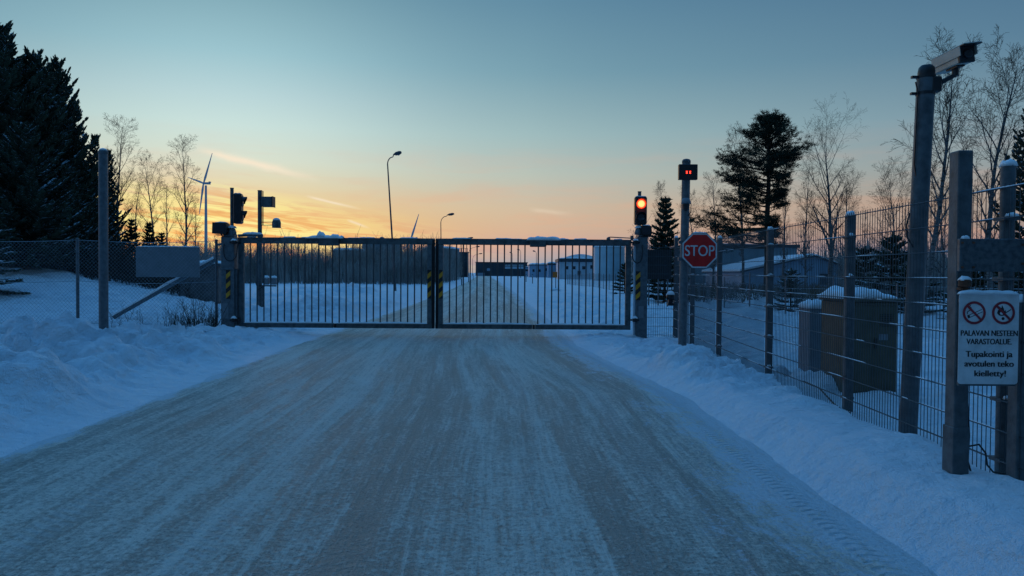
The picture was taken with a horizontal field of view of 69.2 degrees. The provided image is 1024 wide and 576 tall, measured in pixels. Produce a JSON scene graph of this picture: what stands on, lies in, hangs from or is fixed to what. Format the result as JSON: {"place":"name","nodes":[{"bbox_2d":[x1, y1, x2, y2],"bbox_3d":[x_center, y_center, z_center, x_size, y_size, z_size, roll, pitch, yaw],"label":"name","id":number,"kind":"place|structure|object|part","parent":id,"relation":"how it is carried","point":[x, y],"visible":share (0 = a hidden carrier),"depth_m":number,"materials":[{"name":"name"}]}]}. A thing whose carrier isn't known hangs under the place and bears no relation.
{"place":"outdoors","nodes":[
{"label":"outdoors","id":0,"kind":"place"},
{"bbox_2d":[0,276,936,575],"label":"road","id":1,"kind":"structure","parent":0,"point":[430,452],"depth_m":5.23,"materials":[{"name":"white snow"}]},
{"bbox_2d":[0,263,1023,575],"bbox_3d":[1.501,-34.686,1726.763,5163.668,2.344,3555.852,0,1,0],"label":"snow ground","id":2,"kind":"structure","parent":0,"point":[66,371],"depth_m":8.68,"materials":[{"name":"white snow"}]},
{"bbox_2d":[0,209,30,294],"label":"conifer","id":3,"kind":"object","parent":2,"relation":"on","point":[2,251],"visible":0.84,"depth_m":21.18,"materials":[{"name":"green plant"}]},
{"bbox_2d":[0,154,46,260],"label":"conifer","id":4,"kind":"object","parent":2,"relation":"on","point":[4,160],"visible":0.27,"depth_m":24.21,"materials":[{"name":"green plant"}]},
{"bbox_2d":[0,120,86,269],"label":"conifer","id":5,"kind":"object","parent":2,"relation":"on","point":[27,182],"visible":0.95,"depth_m":24.09,"materials":[{"name":"green plant"}]},
{"bbox_2d":[14,171,72,267],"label":"conifer","id":6,"kind":"object","parent":2,"relation":"on","point":[43,266],"visible":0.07,"depth_m":25.85,"materials":[{"name":"green plant"}]},
{"bbox_2d":[0,20,90,239],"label":"conifer","id":7,"kind":"object","parent":2,"relation":"on","point":[16,104],"visible":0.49,"depth_m":25.61,"materials":[{"name":"green plant"}]},
{"bbox_2d":[12,45,97,256],"bbox_3d":[-17.318,-4.590,26.659,4.674,8.224,4.686,1,1,16],"label":"conifer","id":8,"kind":"object","parent":2,"relation":"on","point":[34,59],"visible":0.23,"depth_m":26.71,"materials":[{"name":"green plant"}]},
{"bbox_2d":[44,164,98,270],"bbox_3d":[-15.845,-2.376,26.506,2.292,4.086,2.584,0,1,-22],"label":"conifer","id":9,"kind":"object","parent":2,"relation":"on","point":[64,170],"visible":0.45,"depth_m":26.34,"materials":[{"name":"green plant"}]},
{"bbox_2d":[42,55,120,252],"bbox_3d":[-17.418,-4.604,28.428,4.274,8.553,4.259,1,1,9],"label":"conifer","id":10,"kind":"object","parent":2,"relation":"on","point":[62,79],"visible":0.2,"depth_m":28.26,"materials":[{"name":"green plant"}]},
{"bbox_2d":[63,194,112,273],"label":"conifer","id":11,"kind":"object","parent":2,"relation":"on","point":[94,224],"visible":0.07,"depth_m":28.86,"materials":[{"name":"green plant"}]},
{"bbox_2d":[63,99,120,264],"bbox_3d":[-16.810,-3.842,28.977,2.813,7.144,3.118,0,1,-20],"label":"conifer","id":12,"kind":"object","parent":2,"relation":"on","point":[76,141],"visible":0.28,"depth_m":28.78,"materials":[{"name":"green plant"}]},
{"bbox_2d":[98,148,108,328],"bbox_3d":[-7.312,-0.532,13.293,0.168,3.926,0.166,0,1,0],"label":"steel pole","id":13,"kind":"object","parent":2,"relation":"on","point":[103,231],"visible":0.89,"depth_m":13.23,"materials":[{"name":"grey metal"}]},
{"bbox_2d":[83,134,123,275],"bbox_3d":[-16.995,-3.223,29.913,2.372,6.024,2.629,0,1,-16],"label":"conifer","id":14,"kind":"object","parent":2,"relation":"on","point":[95,151],"visible":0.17,"depth_m":29.85,"materials":[{"name":"green plant"}]},
{"bbox_2d":[0,238,217,325],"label":"chain link fence","id":15,"kind":"object","parent":2,"relation":"on","point":[77,258],"visible":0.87,"depth_m":17.05,"materials":[{"name":"metal"}]},
{"bbox_2d":[97,149,131,261],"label":"conifer","id":16,"kind":"object","parent":2,"relation":"on","point":[111,174],"visible":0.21,"depth_m":31.90,"materials":[{"name":"green plant"}]},
{"bbox_2d":[46,227,201,297],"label":"undergrowth","id":17,"kind":"object","parent":2,"relation":"on","point":[122,264],"visible":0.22,"depth_m":26.71,"materials":[{"name":"brown plant"}]},
{"bbox_2d":[102,113,147,238],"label":"birch tree","id":18,"kind":"object","parent":2,"relation":"on","point":[118,175],"visible":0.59,"depth_m":35.93,"materials":[{"name":"brown plant"}]},
{"bbox_2d":[116,219,144,281],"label":"spruce tree","id":19,"kind":"object","parent":2,"relation":"on","point":[130,235],"visible":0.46,"depth_m":29.85,"materials":[{"name":"green plant"}]},
{"bbox_2d":[125,179,145,246],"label":"birch tree","id":20,"kind":"object","parent":2,"relation":"on","point":[142,184],"visible":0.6,"depth_m":45.92,"materials":[{"name":"brown plant"}]},
{"bbox_2d":[140,222,158,245],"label":"spruce tree","id":21,"kind":"object","parent":2,"relation":"on","point":[149,236],"visible":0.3,"depth_m":32.86,"materials":[{"name":"green plant"}]},
{"bbox_2d":[134,149,171,243],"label":"birch tree","id":22,"kind":"object","parent":2,"relation":"on","point":[150,205],"visible":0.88,"depth_m":40.73,"materials":[{"name":"brown plant"}]},
{"bbox_2d":[109,246,214,318],"bbox_3d":[-9.072,-0.029,18.928,3.080,2.098,0.277,0,1,0],"label":"boom barrier","id":23,"kind":"object","parent":2,"relation":"on","point":[150,267],"visible":0.86,"depth_m":18.79,"materials":[{"name":"metal"}]},
{"bbox_2d":[156,232,167,245],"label":"spruce tree","id":24,"kind":"object","parent":2,"relation":"on","point":[162,237],"visible":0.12,"depth_m":35.90,"materials":[{"name":"green plant"}]},
{"bbox_2d":[160,182,177,245],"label":"birch tree","id":25,"kind":"object","parent":2,"relation":"on","point":[166,229],"visible":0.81,"depth_m":51.83,"materials":[{"name":"brown plant"}]},
{"bbox_2d":[110,284,234,326],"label":"dry weeds","id":26,"kind":"object","parent":2,"relation":"on","point":[213,321],"visible":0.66,"depth_m":17.17,"materials":[{"name":"brown plant"}]},
{"bbox_2d":[163,134,203,245],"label":"birch tree","id":27,"kind":"object","parent":2,"relation":"on","point":[186,216],"visible":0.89,"depth_m":42.83,"materials":[{"name":"brown plant"}]},
{"bbox_2d":[189,201,201,246],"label":"birch tree","id":28,"kind":"object","parent":2,"relation":"on","point":[195,213],"visible":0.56,"depth_m":59.92,"materials":[{"name":"brown plant"}]},
{"bbox_2d":[188,155,211,247],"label":"wind turbine","id":29,"kind":"object","parent":2,"relation":"on","point":[205,222],"visible":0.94,"depth_m":701.59,"materials":[{"name":"white metal"}]},
{"bbox_2d":[180,260,220,303],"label":"shed","id":30,"kind":"structure","parent":2,"relation":"on","point":[204,289],"depth_m":26.01,"materials":[{"name":"metal"}]},
{"bbox_2d":[217,225,240,326],"bbox_3d":[-6.450,-0.086,16.961,0.509,2.695,0.424,0,1,0],"label":"gate post","id":31,"kind":"object","parent":2,"relation":"on","point":[229,243],"visible":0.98,"depth_m":16.83,"materials":[{"name":"metal"}]},
{"bbox_2d":[212,221,229,236],"bbox_3d":[-6.571,-1.316,16.855,0.391,0.384,0.246,0,1,0],"label":"floodlight","id":32,"kind":"object","parent":31,"relation":"attached to","point":[220,228],"visible":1,"depth_m":16.73,"materials":[{"name":"black metal"}]},
{"bbox_2d":[230,188,246,225],"bbox_3d":[-6.236,-1.712,16.925,0.377,1.135,0.275,0,1,-8],"label":"traffic light","id":33,"kind":"object","parent":31,"relation":"on","point":[238,213],"visible":1,"depth_m":16.82,"materials":[{"name":"metal"}]},
{"bbox_2d":[238,231,434,328],"bbox_3d":[-4.010,-0.191,16.933,4.487,2.210,0.245,0,1,0],"label":"gate leaf","id":34,"kind":"object","parent":31,"relation":"attached to","point":[320,238],"visible":1,"depth_m":16.97,"materials":[{"name":"metal"}]},
{"bbox_2d":[257,190,280,306],"bbox_3d":[-7.191,-0.996,21.903,0.714,3.779,0.336,0,1,0],"label":"equipment pole","id":35,"kind":"object","parent":2,"relation":"on","point":[263,201],"visible":0.9,"depth_m":21.90,"materials":[{"name":"metal"}]},
{"bbox_2d":[131,226,454,284],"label":"bare thicket","id":36,"kind":"object","parent":2,"relation":"on","point":[328,267],"visible":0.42,"depth_m":84.53,"materials":[{"name":"brown plant"}]},
{"bbox_2d":[331,248,367,256],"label":"storage building","id":37,"kind":"structure","parent":2,"relation":"on","point":[343,251],"depth_m":280.05,"materials":[{"name":"paint"}]},
{"bbox_2d":[363,237,399,255],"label":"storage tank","id":38,"kind":"object","parent":2,"relation":"on","point":[377,246],"visible":0.07,"depth_m":300.68,"materials":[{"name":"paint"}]},
{"bbox_2d":[387,151,401,290],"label":"street lamp","id":39,"kind":"object","parent":2,"relation":"on","point":[398,153],"visible":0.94,"depth_m":51.85,"materials":[{"name":"metal"}]},
{"bbox_2d":[405,214,418,249],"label":"wind turbine","id":40,"kind":"object","parent":2,"relation":"on","point":[414,229],"visible":0.21,"depth_m":1393.82,"materials":[{"name":"white metal"}]},
{"bbox_2d":[375,234,464,283],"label":"bare thicket","id":41,"kind":"object","parent":2,"relation":"on","point":[452,267],"visible":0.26,"depth_m":101.27,"materials":[{"name":"brown plant"}]},
{"bbox_2d":[440,213,453,234],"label":"street lamp","id":42,"kind":"object","parent":2,"relation":"on","point":[450,214],"visible":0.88,"depth_m":99.80,"materials":[{"name":"metal"}]},
{"bbox_2d":[443,245,459,276],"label":"storage tank","id":43,"kind":"object","parent":2,"relation":"on","point":[453,250],"visible":0.11,"depth_m":217.16,"materials":[{"name":"paint"}]},
{"bbox_2d":[460,245,468,276],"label":"process tower","id":44,"kind":"structure","parent":2,"relation":"on","point":[466,252],"depth_m":224.92,"materials":[{"name":"grey metal"}]},
{"bbox_2d":[478,262,527,275],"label":"warehouse","id":45,"kind":"structure","parent":2,"relation":"on","point":[494,268],"depth_m":329.88,"materials":[{"name":"grey metal"}]},
{"bbox_2d":[527,263,546,276],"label":"workshop","id":46,"kind":"structure","parent":2,"relation":"on","point":[531,268],"depth_m":254.94,"materials":[{"name":"white metal"}]},
{"bbox_2d":[546,262,555,277],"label":"lean to","id":47,"kind":"object","parent":2,"relation":"on","point":[548,264],"visible":0.55,"depth_m":239.93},
{"bbox_2d":[552,272,559,289],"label":"road sign","id":48,"kind":"object","parent":2,"relation":"on","point":[555,276],"visible":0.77,"depth_m":55.98,"materials":[{"name":"metal"}]},
{"bbox_2d":[555,257,591,278],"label":"office building","id":49,"kind":"structure","parent":2,"relation":"on","point":[569,266],"depth_m":179.94,"materials":[{"name":"white glass"}]},
{"bbox_2d":[564,254,591,257],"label":"snowy hall","id":50,"kind":"structure","parent":2,"relation":"on","point":[581,256],"depth_m":224.65,"materials":[{"name":"white snow"}]},
{"bbox_2d":[593,246,624,280],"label":"storage tank","id":51,"kind":"object","parent":2,"relation":"on","point":[609,260],"visible":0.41,"depth_m":150.27,"materials":[{"name":"blue paint"}]},
{"bbox_2d":[612,263,632,293],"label":"spruce tree","id":52,"kind":"object","parent":2,"relation":"on","point":[623,277],"visible":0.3,"depth_m":47.86,"materials":[{"name":"green plant"}]},
{"bbox_2d":[629,225,647,337],"bbox_3d":[2.881,-0.055,16.960,0.381,2.758,0.424,0,1,0],"label":"gate post","id":53,"kind":"object","parent":2,"relation":"on","point":[640,268],"visible":0.94,"depth_m":16.84,"materials":[{"name":"metal"}]},
{"bbox_2d":[435,236,633,329],"bbox_3d":[0.510,-0.131,16.933,4.517,2.150,0.245,0,1,0],"label":"gate leaf","id":54,"kind":"object","parent":53,"relation":"attached to","point":[538,241],"visible":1,"depth_m":16.97,"materials":[{"name":"metal"}]},
{"bbox_2d":[634,191,646,225],"bbox_3d":[2.919,-1.662,16.877,0.275,1.095,0.377,0,1,0],"label":"traffic light","id":55,"kind":"object","parent":53,"relation":"on","point":[640,210],"visible":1,"depth_m":16.79,"materials":[{"name":"metal"}]},
{"bbox_2d":[636,225,651,238],"bbox_3d":[2.989,-1.264,16.854,0.343,0.349,0.246,0,1,0],"label":"floodlight","id":56,"kind":"object","parent":53,"relation":"attached to","point":[646,230],"visible":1,"depth_m":16.73,"materials":[{"name":"black metal"}]},
{"bbox_2d":[647,250,670,306],"bbox_3d":[5.920,-0.269,30.020,1.001,2.550,0.100,0,1,0],"label":"notice board","id":57,"kind":"object","parent":2,"relation":"on","point":[665,266],"visible":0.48,"depth_m":29.96,"materials":[{"name":"black plastic"}]},
{"bbox_2d":[652,179,673,288],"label":"birch tree","id":58,"kind":"object","parent":2,"relation":"on","point":[659,187],"visible":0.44,"depth_m":55.85,"materials":[{"name":"brown plant"}]},
{"bbox_2d":[647,195,695,301],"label":"spruce tree","id":59,"kind":"object","parent":2,"relation":"on","point":[666,231],"visible":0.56,"depth_m":34.73,"materials":[{"name":"green plant"}]},
{"bbox_2d":[678,159,697,345],"bbox_3d":[2.913,-0.356,12.441,0.312,3.622,0.252,0,1,0],"label":"display pole","id":60,"kind":"object","parent":2,"relation":"on","point":[687,171],"visible":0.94,"depth_m":12.43,"materials":[{"name":"metal"}]},
{"bbox_2d":[678,232,716,267],"bbox_3d":[3.099,-0.633,12.395,0.635,0.609,0.109,0,1,0],"label":"stop sign","id":61,"kind":"object","parent":60,"relation":"attached to","point":[699,249],"visible":1,"depth_m":12.34,"materials":[{"name":"red metal"}]},
{"bbox_2d":[676,186,709,267],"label":"birch tree","id":62,"kind":"object","parent":2,"relation":"on","point":[698,209],"visible":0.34,"depth_m":59.70,"materials":[{"name":"brown plant"}]},
{"bbox_2d":[698,169,725,283],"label":"birch tree","id":63,"kind":"object","parent":2,"relation":"on","point":[712,193],"visible":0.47,"depth_m":61.76,"materials":[{"name":"brown plant"}]},
{"bbox_2d":[670,243,799,282],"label":"industrial hall","id":64,"kind":"structure","parent":2,"relation":"on","point":[740,260],"depth_m":119.91,"materials":[{"name":"grey metal"}]},
{"bbox_2d":[715,122,758,292],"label":"birch tree","id":65,"kind":"object","parent":2,"relation":"on","point":[741,249],"visible":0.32,"depth_m":51.83,"materials":[{"name":"brown plant"}]},
{"bbox_2d":[689,109,818,283],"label":"pine tree","id":66,"kind":"object","parent":2,"relation":"on","point":[774,124],"visible":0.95,"depth_m":44.27,"materials":[{"name":"green plant"}]},
{"bbox_2d":[689,279,843,302],"bbox_3d":[15.202,0.085,46.955,12.326,1.278,29.171,1,1,23],"label":"dry scrub","id":67,"kind":"object","parent":2,"relation":"on","point":[760,293],"visible":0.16,"depth_m":39.26,"materials":[{"name":"brown plant"}]},
{"bbox_2d":[702,253,840,289],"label":"gabled shed","id":68,"kind":"structure","parent":2,"relation":"on","point":[752,269],"depth_m":61.98,"materials":[{"name":"grey glass"}]},
{"bbox_2d":[819,274,826,284],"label":"door","id":69,"kind":"structure","parent":68,"relation":"in","point":[824,275],"depth_m":61.91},
{"bbox_2d":[567,272,996,338],"bbox_3d":[8.185,-0.218,52.459,1.794,1.766,81.157,0,1,-3],"label":"wire fence","id":70,"kind":"object","parent":2,"relation":"on","point":[759,301],"visible":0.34,"depth_m":26.30,"materials":[{"name":"metal"}]},
{"bbox_2d":[774,187,794,287],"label":"birch tree","id":71,"kind":"object","parent":2,"relation":"on","point":[784,218],"visible":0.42,"depth_m":49.93,"materials":[{"name":"brown plant"}]},
{"bbox_2d":[773,268,811,311],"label":"spruce tree","id":72,"kind":"object","parent":2,"relation":"on","point":[783,294],"visible":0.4,"depth_m":26.87,"materials":[{"name":"green plant"}]},
{"bbox_2d":[791,166,826,284],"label":"birch tree","id":73,"kind":"object","parent":2,"relation":"on","point":[801,217],"visible":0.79,"depth_m":53.94,"materials":[{"name":"brown plant"}]},
{"bbox_2d":[798,299,820,371],"bbox_3d":[4.130,0.783,10.163,0.302,1.276,0.439,0,1,0],"label":"utility cabinet","id":74,"kind":"object","parent":2,"relation":"on","point":[818,355],"visible":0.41,"depth_m":9.97,"materials":[{"name":"grey metal"}]},
{"bbox_3d":[4.130,0.735,9.953,0.240,0.840,0.022,0,1,0],"label":"door","id":75,"kind":"part","parent":74,"relation":"part of","materials":[{"name":"grey paint"}]},
{"bbox_2d":[624,214,998,282],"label":"wood","id":76,"kind":"object","parent":2,"relation":"on","point":[826,256],"visible":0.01,"depth_m":126.95,"materials":[{"name":"brown plant"}]},
{"bbox_2d":[805,381,849,412],"bbox_3d":[3.440,1.220,8.121,0.105,0.149,1.825,1,1,9],"label":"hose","id":77,"kind":"object","parent":2,"relation":"on","point":[826,395],"visible":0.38,"depth_m":8.09,"materials":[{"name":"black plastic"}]},
{"bbox_2d":[792,93,866,287],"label":"birch tree","id":78,"kind":"object","parent":2,"relation":"on","point":[830,264],"visible":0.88,"depth_m":44.92,"materials":[{"name":"brown plant"}]},
{"bbox_2d":[647,158,1023,479],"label":"fence","id":79,"kind":"object","parent":2,"relation":"on","point":[1008,217],"visible":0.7,"depth_m":7.39,"materials":[{"name":"metal"}]},
{"bbox_2d":[666,291,678,305],"bbox_3d":[3.682,0.231,16.818,0.380,0.340,0.197,0,1,0],"label":"photocell","id":80,"kind":"object","parent":79,"relation":"attached to","point":[670,296],"visible":0.92,"depth_m":16.75,"materials":[{"name":"black plastic"}]},
{"bbox_2d":[968,404,1005,473],"bbox_3d":[3.164,0.823,4.837,0.429,0.794,0.052,0,1,0],"label":"cable","id":81,"kind":"object","parent":79,"relation":"attached to","point":[984,451],"visible":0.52,"depth_m":4.85,"materials":[{"name":"black plastic"}]},
{"bbox_2d":[825,166,864,256],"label":"birch tree","id":82,"kind":"object","parent":2,"relation":"on","point":[848,195],"visible":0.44,"depth_m":56.04,"materials":[{"name":"brown plant"}]},
{"bbox_2d":[817,285,899,392],"bbox_3d":[4.157,0.709,8.986,0.692,1.472,0.800,0,1,0],"label":"utility cabinet","id":83,"kind":"object","parent":2,"relation":"on","point":[832,325],"visible":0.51,"depth_m":8.61,"materials":[{"name":"metal"}]},
{"bbox_3d":[4.046,0.707,8.609,0.262,0.990,0.010,0,1,0],"label":"door","id":84,"kind":"part","parent":83,"relation":"part of","materials":[{"name":"brown paint"}]},
{"bbox_3d":[4.319,0.709,8.600,0.263,0.990,0.028,0,1,0],"label":"door","id":85,"kind":"part","parent":83,"relation":"part of","materials":[{"name":"brown paint"}]},
{"bbox_2d":[859,207,876,246],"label":"birch tree","id":86,"kind":"object","parent":2,"relation":"on","point":[864,231],"visible":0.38,"depth_m":65.94,"materials":[{"name":"brown plant"}]},
{"bbox_2d":[842,246,902,298],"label":"spruce tree","id":87,"kind":"object","parent":2,"relation":"on","point":[866,259],"visible":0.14,"depth_m":29.80,"materials":[{"name":"green plant"}]},
{"bbox_2d":[858,148,930,283],"bbox_3d":[15.644,-2.291,30.026,2.418,6.860,3.210,-1,2,-42],"label":"birch tree","id":88,"kind":"object","parent":2,"relation":"on","point":[889,199],"visible":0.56,"depth_m":30.36,"materials":[{"name":"brown plant"}]},
{"bbox_2d":[855,232,939,308],"bbox_3d":[13.792,-0.341,27.008,2.899,3.429,2.838,0,1,-19],"label":"spruce tree","id":89,"kind":"object","parent":2,"relation":"on","point":[901,294],"visible":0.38,"depth_m":26.81,"materials":[{"name":"green plant"}]},
{"bbox_2d":[899,64,936,433],"bbox_3d":[3.456,-0.123,6.348,0.266,3.549,0.154,0,1,0],"label":"camera pole","id":90,"kind":"object","parent":2,"relation":"on","point":[924,93],"visible":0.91,"depth_m":6.29,"materials":[{"name":"metal"}]},
{"bbox_2d":[931,41,982,92],"bbox_3d":[3.676,-1.833,6.239,0.286,0.358,0.437,0,1,0],"label":"security camera","id":91,"kind":"object","parent":90,"relation":"attached to","point":[954,60],"visible":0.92,"depth_m":6.21,"materials":[{"name":"white plastic"}]},
{"bbox_2d":[893,254,942,313],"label":"spruce tree","id":92,"kind":"object","parent":2,"relation":"on","point":[931,298],"visible":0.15,"depth_m":24.92,"materials":[{"name":"green plant"}]},
{"bbox_2d":[826,223,1022,297],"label":"bare thicket","id":93,"kind":"object","parent":2,"relation":"on","point":[840,271],"visible":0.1,"depth_m":45.23,"materials":[{"name":"brown plant"}]},
{"bbox_2d":[880,26,985,310],"bbox_3d":[11.697,-2.950,20.285,2.269,8.686,2.474,0,1,0],"label":"birch tree","id":94,"kind":"object","parent":2,"relation":"on","point":[948,126],"visible":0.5,"depth_m":20.05,"materials":[{"name":"brown plant"}]},
{"bbox_2d":[927,173,948,308],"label":"birch tree","id":95,"kind":"object","parent":2,"relation":"on","point":[940,250],"visible":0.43,"depth_m":27.95,"materials":[{"name":"brown plant"}]},
{"bbox_2d":[933,271,995,318],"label":"spruce tree","id":96,"kind":"object","parent":2,"relation":"on","point":[977,280],"visible":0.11,"depth_m":21.90,"materials":[{"name":"green plant"}]},
{"bbox_2d":[942,150,1023,474],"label":"steel post","id":97,"kind":"object","parent":2,"relation":"on","point":[967,254],"visible":0.91,"depth_m":4.69,"materials":[{"name":"metal"}]},
{"bbox_2d":[957,290,1018,385],"bbox_3d":[2.957,0.310,4.619,0.375,0.600,0.050,0,1,0],"label":"warning sign","id":98,"kind":"object","parent":97,"relation":"attached to","point":[988,331],"visible":1,"depth_m":4.61,"materials":[{"name":"white metal"}]},
{"bbox_2d":[950,25,1023,289],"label":"birch tree","id":99,"kind":"object","parent":2,"relation":"on","point":[997,151],"visible":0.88,"depth_m":21.07,"materials":[{"name":"brown plant"}]},
{"bbox_2d":[976,108,1023,293],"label":"spruce tree","id":100,"kind":"object","parent":2,"relation":"on","point":[1020,145],"visible":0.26,"depth_m":22.89,"materials":[{"name":"green plant"}]},
{"bbox_2d":[1006,294,1023,480],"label":"steel post","id":101,"kind":"object","parent":2,"relation":"on","point":[1013,430],"visible":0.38,"depth_m":4.70,"materials":[{"name":"grey metal"}]},
{"bbox_2d":[0,0,1023,272],"label":"sky","id":102,"kind":"structure","parent":0,"point":[513,119],"materials":[{"name":"blue"}]}
]}

